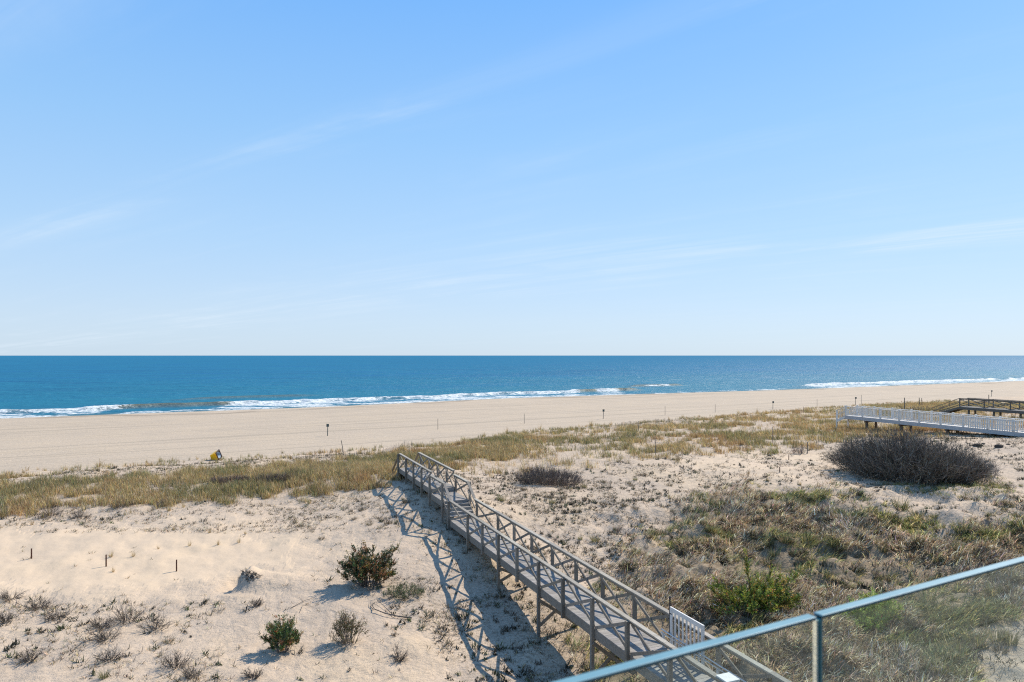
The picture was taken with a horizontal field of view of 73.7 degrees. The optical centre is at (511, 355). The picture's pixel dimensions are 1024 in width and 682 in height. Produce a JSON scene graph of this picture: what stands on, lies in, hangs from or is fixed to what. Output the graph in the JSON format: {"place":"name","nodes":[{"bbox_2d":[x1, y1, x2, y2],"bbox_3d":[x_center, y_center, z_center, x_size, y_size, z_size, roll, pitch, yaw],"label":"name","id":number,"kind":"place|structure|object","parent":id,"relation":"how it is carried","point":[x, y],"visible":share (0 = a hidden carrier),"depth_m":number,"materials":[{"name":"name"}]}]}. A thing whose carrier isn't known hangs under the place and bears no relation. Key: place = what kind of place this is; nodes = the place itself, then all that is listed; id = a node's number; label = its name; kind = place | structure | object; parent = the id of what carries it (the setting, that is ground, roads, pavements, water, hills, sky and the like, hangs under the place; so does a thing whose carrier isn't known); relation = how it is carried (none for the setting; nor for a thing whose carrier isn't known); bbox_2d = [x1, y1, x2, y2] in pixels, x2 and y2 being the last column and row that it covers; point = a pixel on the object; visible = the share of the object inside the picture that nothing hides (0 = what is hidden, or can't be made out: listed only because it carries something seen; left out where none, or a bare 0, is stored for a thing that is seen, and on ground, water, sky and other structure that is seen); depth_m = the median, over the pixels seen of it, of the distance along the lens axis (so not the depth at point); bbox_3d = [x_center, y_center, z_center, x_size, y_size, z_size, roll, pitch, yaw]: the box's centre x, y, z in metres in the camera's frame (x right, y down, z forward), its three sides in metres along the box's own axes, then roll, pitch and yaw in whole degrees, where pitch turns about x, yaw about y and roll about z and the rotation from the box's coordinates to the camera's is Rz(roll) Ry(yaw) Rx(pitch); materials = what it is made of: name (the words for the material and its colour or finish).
{"place":"outdoors","nodes":[
{"label":"outdoors","id":0,"kind":"place"},
{"bbox_2d":[0,381,1023,681],"bbox_3d":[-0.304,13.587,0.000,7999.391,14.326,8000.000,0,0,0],"label":"ground","id":1,"kind":"structure","parent":0,"point":[212,569],"depth_m":36.56,"materials":[{"name":"beige sand"}]},
{"bbox_2d":[0,608,19,623],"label":"dead shrub","id":2,"kind":"object","parent":1,"relation":"on","point":[2,618],"visible":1,"depth_m":26.46,"materials":[{"name":"brown plant"}]},
{"bbox_2d":[0,588,28,603],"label":"dead shrub","id":3,"kind":"object","parent":1,"relation":"on","point":[2,597],"visible":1,"depth_m":28.50,"materials":[{"name":"brown plant"}]},
{"bbox_2d":[11,644,44,665],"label":"dead shrub","id":4,"kind":"object","parent":1,"relation":"on","point":[36,654],"visible":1,"depth_m":23.26,"materials":[{"name":"plant"}]},
{"bbox_2d":[15,594,54,610],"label":"dead shrub","id":5,"kind":"object","parent":1,"relation":"on","point":[43,605],"visible":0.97,"depth_m":27.75,"materials":[{"name":"brown plant"}]},
{"bbox_2d":[35,503,68,517],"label":"dead shrub","id":6,"kind":"object","parent":1,"relation":"on","point":[54,510],"visible":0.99,"depth_m":41.39,"materials":[{"name":"plant"}]},
{"bbox_2d":[40,609,69,621],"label":"dead shrub","id":7,"kind":"object","parent":1,"relation":"on","point":[52,615],"visible":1,"depth_m":26.73,"materials":[{"name":"plant"}]},
{"bbox_2d":[67,510,89,518],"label":"dead shrub","id":8,"kind":"object","parent":1,"relation":"on","point":[81,515],"visible":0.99,"depth_m":41.03,"materials":[{"name":"plant"}]},
{"bbox_2d":[86,614,115,630],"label":"dead shrub","id":9,"kind":"object","parent":1,"relation":"on","point":[99,625],"visible":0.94,"depth_m":25.80,"materials":[{"name":"brown plant"}]},
{"bbox_2d":[87,624,122,646],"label":"dead shrub","id":10,"kind":"object","parent":1,"relation":"on","point":[98,635],"visible":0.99,"depth_m":24.73,"materials":[{"name":"brown plant"}]},
{"bbox_2d":[96,670,115,679],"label":"grass tuft","id":11,"kind":"object","parent":1,"relation":"on","point":[101,675],"visible":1,"depth_m":22.02,"materials":[{"name":"beige plant"}]},
{"bbox_2d":[92,643,126,661],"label":"dead shrub","id":12,"kind":"object","parent":1,"relation":"on","point":[111,657],"visible":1,"depth_m":23.22,"materials":[{"name":"brown plant"}]},
{"bbox_2d":[108,498,134,509],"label":"dead shrub","id":13,"kind":"object","parent":1,"relation":"on","point":[120,504],"visible":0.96,"depth_m":42.93,"materials":[{"name":"brown plant"}]},
{"bbox_2d":[107,596,151,624],"bbox_3d":[-14.921,9.906,26.463,1.456,1.100,1.474,0,0,16],"label":"dead shrub","id":14,"kind":"object","parent":1,"relation":"on","point":[123,617],"visible":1,"depth_m":26.41,"materials":[{"name":"plant"}]},
{"bbox_2d":[132,608,176,634],"bbox_3d":[-13.449,10.065,25.777,1.649,0.781,1.263,0,0,31],"label":"dead shrub","id":15,"kind":"object","parent":1,"relation":"on","point":[152,627],"visible":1,"depth_m":25.72,"materials":[{"name":"plant"}]},
{"bbox_2d":[152,497,172,506],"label":"dead shrub","id":16,"kind":"object","parent":1,"relation":"on","point":[163,500],"visible":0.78,"depth_m":43.67,"materials":[{"name":"brown plant"}]},
{"bbox_2d":[158,634,176,644],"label":"plant tuft","id":17,"kind":"object","parent":1,"relation":"on","point":[166,641],"visible":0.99,"depth_m":24.66,"materials":[{"name":"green plant"}]},
{"bbox_2d":[158,646,194,669],"bbox_3d":[-11.255,10.143,22.857,1.204,0.771,1.055,0,0,0],"label":"dead shrub","id":18,"kind":"object","parent":1,"relation":"on","point":[176,664],"visible":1,"depth_m":22.82,"materials":[{"name":"plant"}]},
{"bbox_2d":[181,666,200,678],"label":"dead shrub","id":19,"kind":"object","parent":1,"relation":"on","point":[186,673],"visible":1,"depth_m":22.08,"materials":[{"name":"brown plant"}]},
{"bbox_2d":[210,449,222,459],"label":"beach bin","id":20,"kind":"object","parent":1,"relation":"on","point":[217,454],"visible":0.93,"depth_m":65.55,"materials":[{"name":"yellow plastic"}]},
{"bbox_2d":[208,474,251,484],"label":"twig patch","id":21,"kind":"object","parent":1,"relation":"on","point":[220,479],"visible":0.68,"depth_m":48.57,"materials":[{"name":"plant"}]},
{"bbox_2d":[238,568,261,580],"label":"dead shrub","id":22,"kind":"object","parent":1,"relation":"on","point":[252,576],"visible":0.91,"depth_m":30.14,"materials":[{"name":"plant"}]},
{"bbox_2d":[240,667,263,679],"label":"dead shrub","id":23,"kind":"object","parent":1,"relation":"on","point":[250,674],"visible":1,"depth_m":22.17,"materials":[{"name":"plant"}]},
{"bbox_2d":[244,596,263,607],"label":"dead shrub","id":24,"kind":"object","parent":1,"relation":"on","point":[256,602],"visible":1,"depth_m":27.89,"materials":[{"name":"plant"}]},
{"bbox_2d":[248,471,299,483],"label":"twig patch","id":25,"kind":"object","parent":1,"relation":"on","point":[272,477],"visible":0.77,"depth_m":48.93,"materials":[{"name":"plant"}]},
{"bbox_2d":[258,612,306,653],"bbox_3d":[-8.177,9.800,24.184,1.472,1.472,1.398,0,0,21],"label":"evergreen shrub","id":26,"kind":"object","parent":1,"relation":"on","point":[285,633],"visible":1,"depth_m":24.05,"materials":[{"name":"green plant"}]},
{"bbox_2d":[290,449,374,459],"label":"sand fence","id":27,"kind":"object","parent":1,"relation":"on","point":[332,454],"visible":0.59,"depth_m":61.11,"materials":[{"name":"brown wood"}]},
{"bbox_2d":[328,608,370,645],"bbox_3d":[-5.904,9.766,24.645,1.573,1.385,1.345,0,0,21],"label":"evergreen shrub","id":28,"kind":"object","parent":1,"relation":"on","point":[344,623],"visible":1,"depth_m":24.60,"materials":[{"name":"green plant"}]},
{"bbox_2d":[334,539,400,587],"bbox_3d":[-6.249,9.095,29.808,2.879,2.114,2.221,0,0,0],"label":"evergreen shrub","id":29,"kind":"object","parent":1,"relation":"on","point":[362,567],"visible":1,"depth_m":29.64,"materials":[{"name":"green plant"}]},
{"bbox_2d":[370,602,411,618],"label":"dead branch","id":30,"kind":"object","parent":1,"relation":"on","point":[389,611],"visible":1,"depth_m":27.00,"materials":[{"name":"brown wood"}]},
{"bbox_2d":[383,443,408,450],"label":"sand fence","id":31,"kind":"object","parent":1,"relation":"on","point":[394,447],"visible":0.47,"depth_m":66.22,"materials":[{"name":"brown wood"}]},
{"bbox_2d":[386,644,410,662],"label":"dead shrub","id":32,"kind":"object","parent":1,"relation":"on","point":[401,657],"visible":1,"depth_m":23.63,"materials":[{"name":"brown plant"}]},
{"bbox_2d":[379,581,423,600],"bbox_3d":[-4.593,9.929,28.853,1.941,0.650,1.364,0,0,0],"label":"shrub","id":33,"kind":"object","parent":1,"relation":"on","point":[389,591],"visible":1,"depth_m":28.66,"materials":[{"name":"green plant"}]},
{"bbox_2d":[1,399,956,476],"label":"fringe grass","id":34,"kind":"structure","parent":1,"relation":"on","point":[258,455],"depth_m":67.52,"materials":[{"name":"plant"}]},
{"bbox_2d":[497,493,506,501],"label":"grass tuft","id":35,"kind":"object","parent":1,"relation":"on","point":[501,499],"visible":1,"depth_m":42.34,"materials":[{"name":"green plant"}]},
{"bbox_2d":[0,400,1023,518],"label":"beach grass","id":36,"kind":"structure","parent":1,"relation":"on","point":[496,448],"depth_m":57.42,"materials":[{"name":"plant"}]},
{"bbox_2d":[0,431,1023,681],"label":"plant litter","id":37,"kind":"object","parent":1,"relation":"on","point":[430,589],"visible":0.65,"depth_m":39.07,"materials":[{"name":"brown plant"}]},
{"bbox_2d":[0,431,1023,681],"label":"plants","id":38,"kind":"object","parent":1,"relation":"on","point":[426,611],"visible":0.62,"depth_m":32.15,"materials":[{"name":"plant"}]},
{"bbox_2d":[513,462,585,487],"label":"bare bush","id":39,"kind":"object","parent":1,"relation":"on","point":[540,476],"visible":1,"depth_m":47.90,"materials":[{"name":"plant"}]},
{"bbox_2d":[392,452,715,671],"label":"boardwalk","id":40,"kind":"structure","parent":1,"relation":"on","point":[625,637],"depth_m":26.09,"materials":[{"name":"grey wood"}]},
{"bbox_2d":[661,628,688,647],"bbox_3d":[6.537,8.559,15.892,0.060,0.542,10.493,0,0,-22],"label":"tube handrail","id":41,"kind":"object","parent":40,"relation":"on","point":[663,635],"visible":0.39,"depth_m":20.26,"materials":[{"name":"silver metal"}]},
{"bbox_2d":[669,596,704,647],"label":"gate","id":42,"kind":"structure","parent":40,"relation":"attached to","point":[683,616],"depth_m":19.89,"materials":[{"name":"white paint"}]},
{"bbox_2d":[588,533,599,541],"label":"grass tuft","id":43,"kind":"object","parent":1,"relation":"on","point":[594,538],"visible":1,"depth_m":36.79,"materials":[{"name":"green plant"}]},
{"bbox_2d":[597,419,681,428],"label":"sand fence","id":44,"kind":"object","parent":1,"relation":"on","point":[640,423],"visible":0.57,"depth_m":90.87,"materials":[{"name":"brown wood"}]},
{"bbox_2d":[671,544,685,553],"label":"plant tuft","id":45,"kind":"object","parent":1,"relation":"on","point":[678,549],"visible":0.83,"depth_m":34.10,"materials":[{"name":"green plant"}]},
{"bbox_2d":[690,531,705,547],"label":"grass tuft","id":46,"kind":"object","parent":1,"relation":"on","point":[698,540],"visible":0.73,"depth_m":34.41,"materials":[{"name":"plant"}]},
{"bbox_2d":[737,617,757,628],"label":"plant tuft","id":47,"kind":"object","parent":1,"relation":"on","point":[744,623],"visible":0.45,"depth_m":26.38,"materials":[{"name":"green plant"}]},
{"bbox_2d":[705,548,800,616],"bbox_3d":[9.739,9.238,27.543,3.789,2.903,2.984,0,0,0],"label":"juniper","id":48,"kind":"object","parent":1,"relation":"on","point":[753,596],"visible":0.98,"depth_m":27.42,"materials":[{"name":"green plant"}]},
{"bbox_2d":[755,540,765,551],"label":"plant tuft","id":49,"kind":"object","parent":1,"relation":"on","point":[759,549],"visible":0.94,"depth_m":34.44,"materials":[{"name":"green plant"}]},
{"bbox_2d":[749,611,780,623],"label":"plant tuft","id":50,"kind":"object","parent":1,"relation":"on","point":[763,615],"visible":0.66,"depth_m":26.35,"materials":[{"name":"green plant"}]},
{"bbox_2d":[755,553,776,565],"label":"plant tuft","id":51,"kind":"object","parent":1,"relation":"on","point":[767,560],"visible":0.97,"depth_m":32.98,"materials":[{"name":"green plant"}]},
{"bbox_2d":[768,548,779,556],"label":"grass tuft","id":52,"kind":"object","parent":1,"relation":"on","point":[773,553],"visible":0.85,"depth_m":33.37,"materials":[{"name":"green plant"}]},
{"bbox_2d":[775,531,792,543],"bbox_3d":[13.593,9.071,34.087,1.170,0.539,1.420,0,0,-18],"label":"grass tuft","id":53,"kind":"object","parent":1,"relation":"on","point":[786,540],"visible":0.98,"depth_m":33.95,"materials":[{"name":"plant"}]},
{"bbox_2d":[563,471,1023,674],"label":"dead grass","id":54,"kind":"structure","parent":1,"relation":"on","point":[1011,539],"depth_m":33.00,"materials":[{"name":"brown plant"}]},
{"bbox_2d":[791,446,807,454],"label":"twig patch","id":55,"kind":"object","parent":1,"relation":"on","point":[799,453],"visible":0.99,"depth_m":58.38,"materials":[{"name":"plant"}]},
{"bbox_2d":[792,549,811,561],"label":"plant tuft","id":56,"kind":"object","parent":1,"relation":"on","point":[803,558],"visible":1,"depth_m":32.63,"materials":[{"name":"green plant"}]},
{"bbox_2d":[796,527,814,543],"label":"grass tuft","id":57,"kind":"object","parent":1,"relation":"on","point":[808,537],"visible":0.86,"depth_m":34.37,"materials":[{"name":"green plant"}]},
{"bbox_2d":[821,536,842,547],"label":"grass tuft","id":58,"kind":"object","parent":1,"relation":"on","point":[831,541],"visible":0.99,"depth_m":33.16,"materials":[{"name":"green plant"}]},
{"bbox_2d":[829,542,844,551],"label":"plant tuft","id":59,"kind":"object","parent":1,"relation":"on","point":[840,550],"visible":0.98,"depth_m":32.84,"materials":[{"name":"green plant"}]},
{"bbox_2d":[831,586,879,606],"bbox_3d":[13.512,9.743,26.065,2.462,1.598,2.322,0,0,0],"label":"leafing shrub","id":60,"kind":"object","parent":1,"relation":"on","point":[871,594],"visible":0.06,"depth_m":26.64,"materials":[{"name":"green plant"}]},
{"bbox_2d":[874,543,889,552],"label":"grass tuft","id":61,"kind":"object","parent":1,"relation":"on","point":[883,550],"visible":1,"depth_m":32.65,"materials":[{"name":"plant"}]},
{"bbox_2d":[871,566,893,580],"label":"plant tuft","id":62,"kind":"object","parent":1,"relation":"on","point":[888,578],"visible":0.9,"depth_m":29.73,"materials":[{"name":"green plant"}]},
{"bbox_2d":[888,496,917,510],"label":"grass tuft","id":63,"kind":"object","parent":1,"relation":"on","point":[901,507],"visible":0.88,"depth_m":37.93,"materials":[{"name":"green plant"}]},
{"bbox_2d":[821,425,1005,486],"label":"bare bush","id":64,"kind":"object","parent":1,"relation":"on","point":[921,459],"visible":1,"depth_m":44.18,"materials":[{"name":"plant"}]},
{"bbox_2d":[901,506,933,519],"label":"grass tuft","id":65,"kind":"object","parent":1,"relation":"on","point":[920,515],"visible":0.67,"depth_m":36.39,"materials":[{"name":"green plant"}]},
{"bbox_2d":[907,535,927,543],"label":"grass tuft","id":66,"kind":"object","parent":1,"relation":"on","point":[917,540],"visible":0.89,"depth_m":32.81,"materials":[{"name":"brown plant"}]},
{"bbox_2d":[902,406,939,411],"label":"sand fence","id":67,"kind":"object","parent":1,"relation":"on","point":[919,409],"visible":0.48,"depth_m":94.69,"materials":[{"name":"brown wood"}]},
{"bbox_2d":[836,405,1023,436],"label":"white walkway","id":68,"kind":"structure","parent":1,"relation":"on","point":[911,422],"depth_m":66.13,"materials":[{"name":"grey paint"}]},
{"bbox_2d":[968,417,1017,431],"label":"railing","id":69,"kind":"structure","parent":68,"relation":"attached to","point":[992,428],"depth_m":59.61,"materials":[{"name":"white paint"}]},
{"bbox_2d":[925,515,940,525],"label":"grass tuft","id":70,"kind":"object","parent":1,"relation":"on","point":[932,520],"visible":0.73,"depth_m":35.40,"materials":[{"name":"green plant"}]},
{"bbox_2d":[924,552,944,562],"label":"grass tuft","id":71,"kind":"object","parent":1,"relation":"on","point":[934,559],"visible":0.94,"depth_m":30.98,"materials":[{"name":"brown plant"}]},
{"bbox_2d":[873,475,1015,499],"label":"green undergrowth","id":72,"kind":"object","parent":1,"relation":"on","point":[977,485],"visible":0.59,"depth_m":40.86,"materials":[{"name":"green plant"}]},
{"bbox_2d":[947,539,967,551],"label":"grass tuft","id":73,"kind":"object","parent":1,"relation":"on","point":[956,546],"visible":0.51,"depth_m":31.66,"materials":[{"name":"brown plant"}]},
{"bbox_2d":[950,514,974,534],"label":"grass tuft","id":74,"kind":"object","parent":1,"relation":"on","point":[968,527],"visible":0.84,"depth_m":33.67,"materials":[{"name":"green plant"}]},
{"bbox_2d":[947,454,1003,482],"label":"bare bush","id":75,"kind":"object","parent":1,"relation":"on","point":[996,473],"visible":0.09,"depth_m":43.49,"materials":[{"name":"grey plant"}]},
{"bbox_2d":[932,398,1023,418],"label":"dark walkway","id":76,"kind":"structure","parent":1,"relation":"on","point":[993,409],"depth_m":82.09,"materials":[{"name":"brown wood"}]},
{"bbox_2d":[975,523,998,536],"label":"grass tuft","id":77,"kind":"object","parent":1,"relation":"on","point":[985,530],"visible":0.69,"depth_m":32.73,"materials":[{"name":"green plant"}]},
{"bbox_2d":[994,444,1002,447],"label":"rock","id":78,"kind":"object","parent":1,"relation":"on","point":[998,446],"visible":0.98,"depth_m":52.68,"materials":[{"name":"grey stone"}]},
{"bbox_2d":[1006,492,1021,498],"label":"plant tuft","id":79,"kind":"object","parent":1,"relation":"on","point":[1013,495],"visible":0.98,"depth_m":37.66,"materials":[{"name":"green plant"}]},
{"bbox_2d":[0,356,1023,418],"bbox_3d":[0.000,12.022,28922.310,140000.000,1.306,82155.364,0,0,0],"label":"sea","id":80,"kind":"structure","parent":0,"point":[42,386],"depth_m":382.66,"materials":[{"name":"liquid"}]},
{"bbox_2d":[0,0,1023,355],"label":"sky","id":81,"kind":"structure","parent":0,"point":[178,177],"materials":[{"name":"blue"}]},
{"bbox_2d":[728,551,741,561],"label":"grass tuft","id":82,"kind":"object","parent":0,"point":[739,558],"visible":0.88,"depth_m":33.34,"materials":[{"name":"brown plant"}]},
{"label":"balcony","id":83,"kind":"object","parent":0,"visible":0},
{"bbox_2d":[553,614,818,681],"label":"glass panel","id":84,"kind":"object","parent":83,"relation":"on","point":[786,650],"visible":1,"depth_m":0.63,"materials":[{"name":"clear glass"}]},
{"bbox_2d":[813,556,1023,681],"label":"glass panel","id":85,"kind":"object","parent":83,"relation":"on","point":[967,626],"visible":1,"depth_m":0.77,"materials":[{"name":"clear glass"}]}
]}

